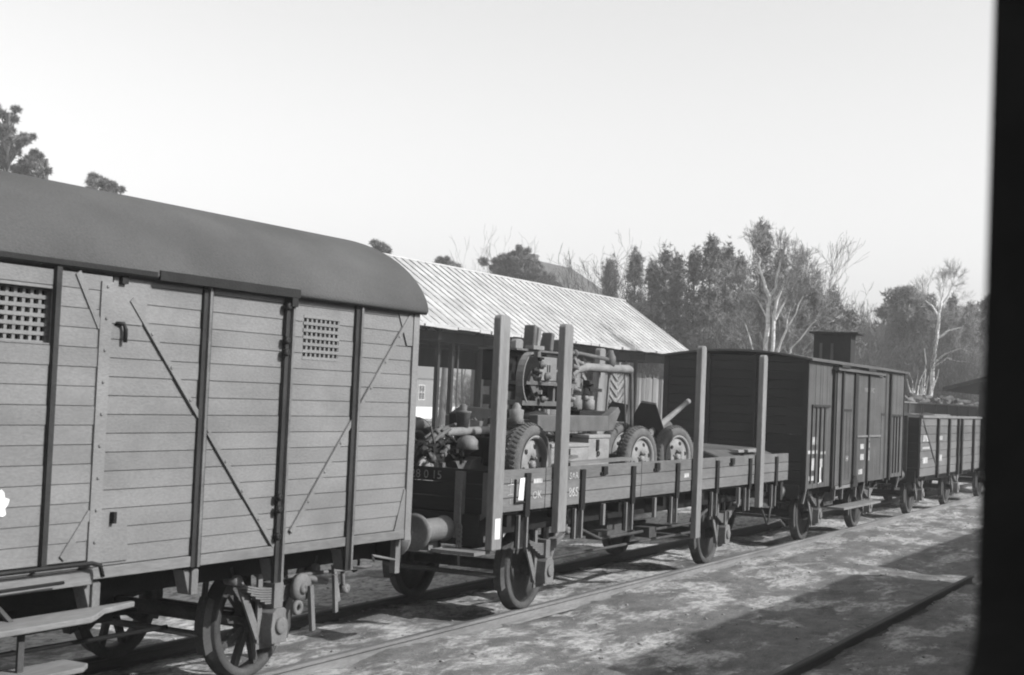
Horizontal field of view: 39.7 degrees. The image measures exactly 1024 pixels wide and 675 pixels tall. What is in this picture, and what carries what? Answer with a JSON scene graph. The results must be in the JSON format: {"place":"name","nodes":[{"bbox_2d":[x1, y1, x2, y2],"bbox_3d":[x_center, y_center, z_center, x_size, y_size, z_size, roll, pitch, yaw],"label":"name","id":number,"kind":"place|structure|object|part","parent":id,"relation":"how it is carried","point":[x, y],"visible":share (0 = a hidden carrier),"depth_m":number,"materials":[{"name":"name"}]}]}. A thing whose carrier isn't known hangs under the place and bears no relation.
{"place":"outdoors","nodes":[
{"label":"outdoors","id":0,"kind":"place"},
{"bbox_2d":[0,403,978,674],"bbox_3d":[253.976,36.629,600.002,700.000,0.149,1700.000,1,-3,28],"label":"ground","id":1,"kind":"structure","parent":0,"point":[838,577],"depth_m":17.42,"materials":[{"name":"soil"}]},
{"bbox_2d":[0,104,38,171],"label":"pine tree","id":2,"kind":"object","parent":1,"relation":"on","point":[11,144],"visible":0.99,"depth_m":66.99,"materials":[{"name":"grey plant"}]},
{"bbox_2d":[10,147,52,179],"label":"pine tree","id":3,"kind":"object","parent":1,"relation":"on","point":[34,160],"visible":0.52,"depth_m":71.66,"materials":[{"name":"grey plant"}]},
{"bbox_2d":[83,171,126,193],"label":"pine tree","id":4,"kind":"object","parent":1,"relation":"on","point":[94,181],"visible":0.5,"depth_m":74.94,"materials":[{"name":"grey plant"}]},
{"bbox_2d":[368,238,392,253],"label":"pine tree","id":5,"kind":"object","parent":1,"relation":"on","point":[380,246],"visible":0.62,"depth_m":71.51,"materials":[{"name":"grey plant"}]},
{"bbox_2d":[416,407,454,418],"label":"snow patch","id":6,"kind":"object","parent":1,"relation":"on","point":[424,412],"visible":0.04,"depth_m":156.42,"materials":[{"name":"white snow"}]},
{"bbox_2d":[416,366,455,406],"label":"house","id":7,"kind":"structure","parent":1,"relation":"on","point":[425,377],"depth_m":206.23,"materials":[{"name":"grey paint"}]},
{"bbox_2d":[418,385,424,399],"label":"window","id":8,"kind":"structure","parent":7,"relation":"in","point":[421,393],"depth_m":204.69,"materials":[{"name":"white glass"}]},
{"bbox_2d":[434,255,462,426],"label":"pine tree","id":9,"kind":"object","parent":1,"relation":"on","point":[446,260],"visible":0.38,"depth_m":81.12,"materials":[{"name":"grey plant"}]},
{"bbox_2d":[438,376,488,410],"bbox_3d":[-2.015,3.259,64.216,2.875,3.793,3.006,1,-3,28],"label":"bare bush","id":10,"kind":"object","parent":1,"relation":"on","point":[470,403],"visible":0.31,"depth_m":64.36,"materials":[{"name":"grey plant"}]},
{"bbox_2d":[446,375,488,407],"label":"bare bush","id":11,"kind":"object","parent":1,"relation":"on","point":[466,388],"visible":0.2,"depth_m":68.79,"materials":[{"name":"grey plant"}]},
{"bbox_2d":[438,228,496,403],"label":"birch tree","id":12,"kind":"object","parent":1,"relation":"on","point":[462,381],"visible":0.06,"depth_m":96.29,"materials":[{"name":"grey plant"}]},
{"bbox_2d":[475,244,556,284],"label":"pine tree","id":13,"kind":"object","parent":1,"relation":"on","point":[513,264],"visible":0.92,"depth_m":83.36,"materials":[{"name":"grey plant"}]},
{"bbox_2d":[71,483,971,674],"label":"rail","id":14,"kind":"object","parent":1,"relation":"on","point":[175,648],"depth_m":17.18,"materials":[{"name":"grey metal"}]},
{"bbox_2d":[475,232,571,285],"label":"birch tree","id":15,"kind":"object","parent":1,"relation":"on","point":[529,254],"visible":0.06,"depth_m":100.14,"materials":[{"name":"plant"}]},
{"bbox_2d":[384,253,687,438],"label":"storage shed","id":16,"kind":"structure","parent":1,"relation":"on","point":[466,307],"depth_m":42.72,"materials":[{"name":"metal"}]},
{"bbox_2d":[470,254,607,407],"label":"house","id":17,"kind":"structure","parent":1,"relation":"on","point":[553,266],"depth_m":109.72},
{"bbox_2d":[535,228,655,373],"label":"birch tree","id":18,"kind":"object","parent":1,"relation":"on","point":[606,290],"visible":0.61,"depth_m":67.56,"materials":[{"name":"grey plant"}]},
{"bbox_2d":[589,252,620,373],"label":"pine tree","id":19,"kind":"object","parent":1,"relation":"on","point":[609,272],"visible":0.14,"depth_m":72.27,"materials":[{"name":"grey plant"}]},
{"bbox_2d":[253,495,979,674],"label":"rail","id":20,"kind":"object","parent":1,"relation":"on","point":[468,627],"depth_m":17.41,"materials":[{"name":"grey metal"}]},
{"bbox_2d":[0,170,428,674],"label":"covered wagon","id":21,"kind":"object","parent":20,"relation":"on","point":[190,399],"visible":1,"depth_m":10.79,"materials":[{"name":"wood"}]},
{"bbox_3d":[-3.409,0.546,8.666,0.102,2.122,2.635,1,-3,28],"label":"sliding door","id":22,"kind":"part","parent":21,"relation":"part of","materials":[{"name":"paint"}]},
{"bbox_2d":[351,315,787,609],"bbox_3d":[0.989,1.705,20.109,3.038,3.393,11.760,1,-3,28],"label":"flat wagon","id":23,"kind":"object","parent":20,"relation":"on","point":[521,564],"visible":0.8,"depth_m":16.83,"materials":[{"name":"grey wood"}]},
{"bbox_2d":[414,404,490,498],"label":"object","id":24,"kind":"object","parent":23,"relation":"on","point":[435,448],"visible":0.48,"depth_m":16.06,"materials":[{"name":"paint"}]},
{"bbox_2d":[415,325,656,497],"bbox_3d":[0.591,0.947,18.525,1.763,2.163,5.547,1,-3,28],"label":"gun mount","id":25,"kind":"object","parent":23,"relation":"on","point":[530,425],"visible":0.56,"depth_m":17.99,"materials":[{"name":"metal"}]},
{"bbox_2d":[549,442,589,491],"bbox_3d":[0.511,1.631,17.413,0.482,0.680,1.070,1,-3,28],"label":"ammunition box","id":26,"kind":"object","parent":23,"relation":"on","point":[580,450],"visible":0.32,"depth_m":17.47,"materials":[{"name":"grey wood"}]},
{"bbox_2d":[568,457,632,465],"bbox_3d":[1.059,1.525,17.524,0.140,0.057,1.850,1,-3,28],"label":"plank","id":27,"kind":"object","parent":23,"relation":"on","point":[593,461],"visible":0.79,"depth_m":17.48,"materials":[{"name":"grey wood"}]},
{"bbox_2d":[568,455,577,459],"bbox_3d":[0.674,1.423,16.800,0.100,0.060,0.300,1,-3,28],"label":"wooden wedge","id":28,"kind":"object","parent":27,"relation":"on","point":[570,457],"visible":0.64,"depth_m":16.79,"materials":[{"name":"grey wood"}]},
{"bbox_2d":[604,399,692,482],"bbox_3d":[1.873,1.512,20.640,1.503,1.305,2.251,2,-2,14],"label":"anti tank gun","id":29,"kind":"object","parent":23,"relation":"on","point":[673,442],"visible":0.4,"depth_m":20.82,"materials":[{"name":"metal"}]},
{"bbox_2d":[687,442,771,480],"bbox_3d":[2.834,2.017,23.300,2.230,0.559,2.650,1,-3,28],"label":"covered stack","id":30,"kind":"object","parent":23,"relation":"on","point":[713,450],"visible":0.17,"depth_m":22.57,"materials":[{"name":"grey fabric"}]},
{"bbox_2d":[659,331,908,539],"bbox_3d":[5.818,1.838,29.057,2.994,4.227,8.820,1,-3,28],"label":"covered wagon","id":31,"kind":"object","parent":20,"relation":"on","point":[835,407],"visible":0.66,"depth_m":26.39,"materials":[{"name":"wood"}]},
{"bbox_3d":[6.988,1.834,28.287,0.095,2.220,3.774,1,-3,28],"label":"sliding door","id":32,"kind":"part","parent":31,"relation":"part of","materials":[{"name":"paint"}]},
{"bbox_2d":[835,415,981,513],"bbox_3d":[10.084,3.222,37.190,2.834,2.452,8.470,1,-3,28],"label":"open wagon","id":33,"kind":"object","parent":20,"relation":"on","point":[950,446],"visible":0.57,"depth_m":35.27,"materials":[{"name":"wood"}]},
{"bbox_2d":[904,413,958,418],"bbox_3d":[10.285,2.122,37.508,2.460,0.336,7.400,1,-3,28],"label":"coal heap","id":34,"kind":"object","parent":33,"relation":"in","point":[911,415],"visible":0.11,"depth_m":37.12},
{"bbox_2d":[910,413,981,495],"bbox_3d":[14.590,3.740,45.651,2.834,2.452,8.470,1,-3,28],"label":"open wagon","id":35,"kind":"object","parent":20,"relation":"on","point":[974,479],"visible":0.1,"depth_m":43.28,"materials":[{"name":"wood"}]},
{"bbox_2d":[615,245,646,374],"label":"pine tree","id":36,"kind":"object","parent":1,"relation":"on","point":[640,267],"visible":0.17,"depth_m":69.39,"materials":[{"name":"grey plant"}]},
{"bbox_2d":[615,362,663,377],"bbox_3d":[5.470,2.165,58.906,4.641,6.202,4.108,1,-3,28],"label":"bare bush","id":37,"kind":"object","parent":1,"relation":"on","point":[645,367],"visible":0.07,"depth_m":58.56,"materials":[{"name":"grey plant"}]},
{"bbox_2d":[586,240,704,369],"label":"birch tree","id":38,"kind":"object","parent":1,"relation":"on","point":[642,289],"visible":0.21,"depth_m":68.94,"materials":[{"name":"grey plant"}]},
{"bbox_2d":[629,256,666,377],"bbox_3d":[6.337,0.864,64.629,2.364,9.169,2.491,2,-2,0],"label":"pine tree","id":39,"kind":"object","parent":1,"relation":"on","point":[652,275],"visible":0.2,"depth_m":64.62,"materials":[{"name":"grey plant"}]},
{"bbox_2d":[622,342,688,378],"bbox_3d":[5.699,2.330,55.046,4.204,5.597,3.770,3,-2,-16],"label":"bare bush","id":40,"kind":"object","parent":1,"relation":"on","point":[642,365],"visible":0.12,"depth_m":55.49,"materials":[{"name":"grey plant"}]},
{"bbox_2d":[646,242,674,334],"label":"pine tree","id":41,"kind":"object","parent":1,"relation":"on","point":[665,255],"visible":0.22,"depth_m":66.52,"materials":[{"name":"grey plant"}]},
{"bbox_2d":[662,246,689,376],"bbox_3d":[7.403,0.643,64.103,2.473,9.659,2.311,1,-3,28],"label":"pine tree","id":42,"kind":"object","parent":1,"relation":"on","point":[677,279],"visible":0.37,"depth_m":64.01,"materials":[{"name":"grey plant"}]},
{"bbox_2d":[675,244,708,349],"bbox_3d":[7.899,0.625,61.649,2.467,9.549,2.312,3,-2,-23],"label":"pine tree","id":43,"kind":"object","parent":1,"relation":"on","point":[694,266],"visible":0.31,"depth_m":61.57,"materials":[{"name":"grey plant"}]},
{"bbox_2d":[685,233,728,349],"bbox_3d":[8.254,0.411,59.172,2.421,9.814,2.931,4,-3,-36],"label":"pine tree","id":44,"kind":"object","parent":1,"relation":"on","point":[712,250],"visible":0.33,"depth_m":59.10,"materials":[{"name":"grey plant"}]},
{"bbox_2d":[453,285,981,404],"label":"woodland","id":45,"kind":"object","parent":1,"relation":"on","point":[459,381],"visible":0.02,"depth_m":117.68,"materials":[{"name":"plant"}]},
{"bbox_2d":[705,269,736,329],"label":"pine tree","id":46,"kind":"object","parent":1,"relation":"on","point":[723,279],"visible":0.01,"depth_m":75.62,"materials":[{"name":"grey plant"}]},
{"bbox_2d":[713,236,735,344],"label":"pine tree","id":47,"kind":"object","parent":1,"relation":"on","point":[728,254],"visible":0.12,"depth_m":63.04,"materials":[{"name":"grey plant"}]},
{"bbox_2d":[721,249,755,348],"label":"pine tree","id":48,"kind":"object","parent":1,"relation":"on","point":[741,260],"visible":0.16,"depth_m":57.47,"materials":[{"name":"grey plant"}]},
{"bbox_2d":[693,316,800,353],"bbox_3d":[8.390,2.145,52.458,4.834,6.006,4.222,1,-3,28],"label":"bare bush","id":49,"kind":"object","parent":1,"relation":"on","point":[758,340],"visible":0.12,"depth_m":52.30,"materials":[{"name":"grey plant"}]},
{"bbox_2d":[680,302,841,356],"bbox_3d":[9.428,1.912,53.689,6.407,6.670,4.520,3,-2,-5],"label":"bush","id":50,"kind":"object","parent":1,"relation":"on","point":[727,330],"visible":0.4,"depth_m":53.73,"materials":[{"name":"grey plant"}]},
{"bbox_2d":[742,217,779,349],"bbox_3d":[10.555,0.111,60.169,2.486,10.685,3.168,3,-2,-12],"label":"pine tree","id":51,"kind":"object","parent":1,"relation":"on","point":[763,251],"visible":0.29,"depth_m":60.19,"materials":[{"name":"grey plant"}]},
{"bbox_2d":[755,265,782,345],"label":"pine tree","id":52,"kind":"object","parent":1,"relation":"on","point":[763,300],"depth_m":76.50,"materials":[{"name":"grey plant"}]},
{"bbox_2d":[758,247,791,350],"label":"pine tree","id":53,"kind":"object","parent":1,"relation":"on","point":[778,320],"visible":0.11,"depth_m":61.82,"materials":[{"name":"grey plant"}]},
{"bbox_2d":[713,215,843,356],"bbox_3d":[8.140,0.471,43.233,4.286,8.561,2.599,1,-3,28],"label":"birch tree","id":54,"kind":"object","parent":1,"relation":"on","point":[801,259],"visible":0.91,"depth_m":43.26,"materials":[{"name":"grey plant"}]},
{"bbox_2d":[763,324,813,434],"bbox_3d":[10.684,2.307,52.825,4.162,5.902,3.864,3,-2,-21],"label":"bare bush","id":55,"kind":"object","parent":1,"relation":"on","point":[794,350],"visible":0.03,"depth_m":53.31,"materials":[{"name":"grey plant"}]},
{"bbox_2d":[777,257,813,434],"bbox_3d":[11.691,0.978,59.416,2.433,8.991,2.319,2,-2,-1],"label":"pine tree","id":56,"kind":"object","parent":1,"relation":"on","point":[801,319],"visible":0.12,"depth_m":59.31,"materials":[{"name":"grey plant"}]},
{"bbox_2d":[746,227,868,325],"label":"birch tree","id":57,"kind":"object","parent":1,"relation":"on","point":[832,265],"visible":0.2,"depth_m":75.53,"materials":[{"name":"grey plant"}]},
{"bbox_2d":[770,336,856,434],"bbox_3d":[10.448,2.469,50.102,3.948,5.342,4.186,3,-2,-5],"label":"bare bush","id":58,"kind":"object","parent":1,"relation":"on","point":[801,350],"visible":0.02,"depth_m":49.96,"materials":[{"name":"grey plant"}]},
{"bbox_2d":[803,283,832,356],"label":"pine tree","id":59,"kind":"object","parent":1,"relation":"on","point":[813,301],"visible":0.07,"depth_m":63.10,"materials":[{"name":"grey plant"}]},
{"bbox_2d":[768,319,880,366],"bbox_3d":[12.157,2.248,55.916,5.238,6.389,5.120,1,-3,28],"label":"bare bush","id":60,"kind":"object","parent":1,"relation":"on","point":[872,361],"visible":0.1,"depth_m":55.87,"materials":[{"name":"grey plant"}]},
{"bbox_2d":[808,284,855,359],"bbox_3d":[13.189,1.581,58.707,2.788,7.858,3.298,1,-3,28],"label":"pine tree","id":61,"kind":"object","parent":1,"relation":"on","point":[835,319],"visible":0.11,"depth_m":58.61,"materials":[{"name":"grey plant"}]},
{"bbox_2d":[837,302,866,364],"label":"pine tree","id":62,"kind":"object","parent":1,"relation":"on","point":[853,317],"visible":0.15,"depth_m":62.30,"materials":[{"name":"grey plant"}]},
{"bbox_2d":[860,324,879,366],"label":"pine tree","id":63,"kind":"object","parent":1,"relation":"on","point":[875,348],"visible":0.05,"depth_m":81.75,"materials":[{"name":"grey plant"}]},
{"bbox_2d":[773,572,976,674],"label":"rail","id":64,"kind":"object","parent":1,"relation":"on","point":[822,658],"depth_m":16.48,"materials":[{"name":"grey metal"}]},
{"bbox_2d":[829,281,943,385],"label":"birch tree","id":65,"kind":"object","parent":1,"relation":"on","point":[868,341],"visible":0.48,"depth_m":79.45,"materials":[{"name":"grey plant"}]},
{"bbox_2d":[871,302,903,358],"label":"pine tree","id":66,"kind":"object","parent":1,"relation":"on","point":[886,305],"visible":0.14,"depth_m":87.24,"materials":[{"name":"grey plant"}]},
{"bbox_2d":[874,328,927,394],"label":"bare bush","id":67,"kind":"object","parent":1,"relation":"on","point":[897,357],"visible":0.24,"depth_m":83.02,"materials":[{"name":"plant"}]},
{"bbox_2d":[877,284,940,395],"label":"pine tree","id":68,"kind":"object","parent":1,"relation":"on","point":[906,309],"visible":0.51,"depth_m":84.50,"materials":[{"name":"grey plant"}]},
{"bbox_2d":[895,325,941,395],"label":"bush","id":69,"kind":"object","parent":1,"relation":"on","point":[925,379],"visible":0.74,"depth_m":77.50,"materials":[{"name":"grey plant"}]},
{"bbox_2d":[905,332,943,394],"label":"birch tree","id":70,"kind":"object","parent":1,"relation":"on","point":[911,379],"visible":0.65,"depth_m":78.12,"materials":[{"name":"grey plant"}]},
{"bbox_2d":[889,337,961,387],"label":"bare bush","id":71,"kind":"object","parent":1,"relation":"on","point":[943,369],"visible":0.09,"depth_m":84.21,"materials":[{"name":"grey plant"}]},
{"bbox_2d":[906,295,950,397],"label":"pine tree","id":72,"kind":"object","parent":1,"relation":"on","point":[928,308],"visible":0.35,"depth_m":82.09,"materials":[{"name":"grey plant"}]},
{"bbox_2d":[904,401,978,416],"bbox_3d":[18.812,4.428,65.276,2.680,2.824,19.000,1,-3,28],"label":"open wagon","id":73,"kind":"object","parent":1,"relation":"on","point":[939,408],"visible":0.03,"depth_m":62.90,"materials":[{"name":"wood"}]},
{"bbox_2d":[905,393,978,409],"bbox_3d":[19.114,2.951,65.433,2.612,0.748,18.266,1,-3,28],"label":"firewood","id":74,"kind":"object","parent":73,"relation":"on","point":[926,398],"visible":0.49,"depth_m":64.60,"materials":[{"name":"grey wood"}]},
{"bbox_2d":[905,259,984,395],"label":"birch tree","id":75,"kind":"object","parent":1,"relation":"on","point":[944,273],"visible":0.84,"depth_m":79.73,"materials":[{"name":"grey plant"}]},
{"bbox_2d":[914,317,984,400],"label":"bare bush","id":76,"kind":"object","parent":1,"relation":"on","point":[968,372],"visible":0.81,"depth_m":77.52,"materials":[{"name":"plant"}]},
{"bbox_2d":[936,292,963,392],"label":"pine tree","id":77,"kind":"object","parent":1,"relation":"on","point":[951,302],"visible":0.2,"depth_m":85.59,"materials":[{"name":"grey plant"}]},
{"bbox_2d":[933,325,983,402],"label":"bare bush","id":78,"kind":"object","parent":1,"relation":"on","point":[969,370],"visible":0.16,"depth_m":78.66,"materials":[{"name":"grey plant"}]},
{"bbox_2d":[940,299,983,404],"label":"pine tree","id":79,"kind":"object","parent":1,"relation":"on","point":[975,314],"visible":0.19,"depth_m":81.07,"materials":[{"name":"grey plant"}]},
{"bbox_2d":[974,295,984,376],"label":"pine tree","id":80,"kind":"object","parent":1,"relation":"on","point":[982,324],"visible":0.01,"depth_m":82.70,"materials":[{"name":"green plant"}]},
{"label":"rail","id":81,"kind":"object","parent":1,"relation":"on","visible":0},
{"bbox_2d":[967,0,1023,674],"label":"passenger carriage","id":82,"kind":"object","parent":81,"relation":"on","point":[998,648],"visible":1,"depth_m":1.22,"materials":[{"name":"paint"}]},
{"bbox_2d":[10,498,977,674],"bbox_3d":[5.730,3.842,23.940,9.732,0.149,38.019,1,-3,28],"label":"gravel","id":83,"kind":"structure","parent":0,"point":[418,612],"depth_m":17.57,"materials":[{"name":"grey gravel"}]},
{"bbox_2d":[0,0,993,390],"label":"sky","id":84,"kind":"structure","parent":0,"point":[411,126],"materials":[{"name":"white"}]},
{"bbox_2d":[855,327,863,358],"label":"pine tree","id":85,"kind":"object","parent":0,"point":[859,352],"depth_m":66.31,"materials":[{"name":"grey plant"}]},
{"bbox_2d":[943,377,982,416],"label":"barn","id":86,"kind":"structure","parent":0,"point":[974,386],"depth_m":58.71,"materials":[{"name":"grey"}]},
{"bbox_3d":[0.931,1.861,18.253,0.360,0.310,0.650,1,-3,28],"label":"support block","id":87,"kind":"object","parent":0,"visible":0},
{"bbox_2d":[569,433,610,464],"bbox_3d":[0.950,1.471,18.239,0.412,0.460,0.660,1,-3,28],"label":"ammunition box","id":88,"kind":"object","parent":87,"relation":"on","point":[598,447],"visible":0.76,"depth_m":18.06,"materials":[{"name":"grey wood"}]}
]}

